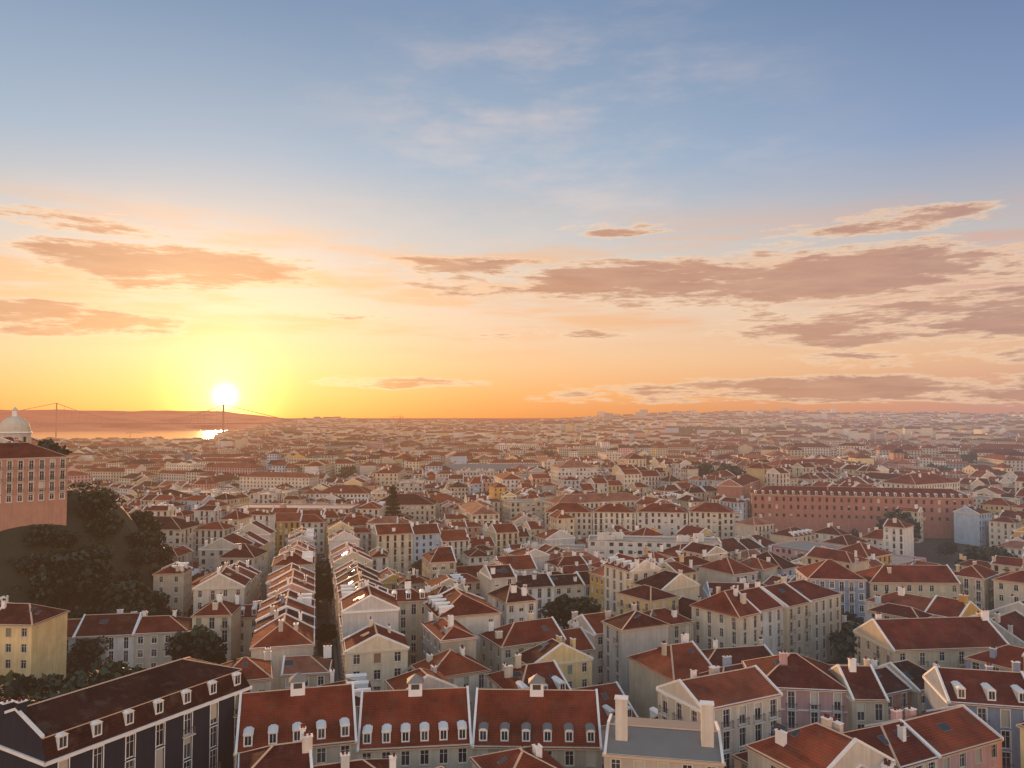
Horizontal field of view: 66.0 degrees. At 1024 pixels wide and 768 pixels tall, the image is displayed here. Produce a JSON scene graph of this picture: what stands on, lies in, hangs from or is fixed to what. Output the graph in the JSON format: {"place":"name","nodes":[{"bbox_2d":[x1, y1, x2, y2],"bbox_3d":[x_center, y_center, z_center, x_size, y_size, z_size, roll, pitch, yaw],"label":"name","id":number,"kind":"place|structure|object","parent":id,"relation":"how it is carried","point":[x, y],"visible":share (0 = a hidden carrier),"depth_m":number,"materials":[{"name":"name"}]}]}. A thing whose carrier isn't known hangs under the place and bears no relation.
{"place":"outdoors","nodes":[
{"label":"outdoors","id":0,"kind":"place"},
{"bbox_2d":[31,430,226,438],"bbox_3d":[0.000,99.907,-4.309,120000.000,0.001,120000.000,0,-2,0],"label":"river water","id":1,"kind":"structure","parent":0,"point":[141,434],"depth_m":4782.83,"materials":[{"name":"orange liquid"}]},
{"bbox_2d":[0,409,994,767],"bbox_3d":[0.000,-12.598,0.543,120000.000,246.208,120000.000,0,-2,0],"label":"terrain","id":2,"kind":"structure","parent":0,"point":[14,545],"depth_m":394.58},
{"bbox_2d":[0,403,284,434],"bbox_3d":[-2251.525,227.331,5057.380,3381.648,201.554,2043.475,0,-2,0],"label":"suspension bridge","id":3,"kind":"structure","parent":2,"relation":"on","point":[86,423],"depth_m":5001.79,"materials":[{"name":"red metal"}]},
{"bbox_2d":[314,552,338,681],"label":"street cars","id":4,"kind":"object","parent":2,"relation":"on","point":[323,614],"visible":0.27,"depth_m":248.17,"materials":[{"name":"metal"}]},
{"bbox_2d":[0,424,1018,707],"bbox_3d":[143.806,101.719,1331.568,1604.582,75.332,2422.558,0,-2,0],"label":"trees","id":5,"kind":"object","parent":2,"relation":"on","point":[62,572],"visible":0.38,"depth_m":211.38,"materials":[{"name":"green plant"}]},
{"bbox_2d":[0,438,1023,767],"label":"city buildings","id":6,"kind":"structure","parent":2,"relation":"on","point":[682,660],"depth_m":145.80,"materials":[{"name":"paint"}]},
{"bbox_2d":[0,407,1023,613],"bbox_3d":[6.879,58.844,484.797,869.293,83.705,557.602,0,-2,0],"label":"city buildings","id":7,"kind":"structure","parent":2,"relation":"on","point":[762,509],"depth_m":425.26,"materials":[{"name":"paint"}]},
{"bbox_2d":[36,408,1023,450],"bbox_3d":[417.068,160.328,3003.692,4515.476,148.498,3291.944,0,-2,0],"label":"city buildings","id":8,"kind":"structure","parent":2,"relation":"on","point":[642,425],"depth_m":2247.81,"materials":[{"name":"tile"}]},
{"bbox_2d":[59,434,1023,487],"bbox_3d":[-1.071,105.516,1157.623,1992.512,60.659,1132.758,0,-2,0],"label":"city buildings","id":9,"kind":"structure","parent":2,"relation":"on","point":[91,462],"depth_m":968.50,"materials":[{"name":"tile"}]},
{"bbox_2d":[0,0,1023,417],"label":"sky","id":10,"kind":"structure","parent":0,"point":[276,208],"materials":[{"name":"blue"}]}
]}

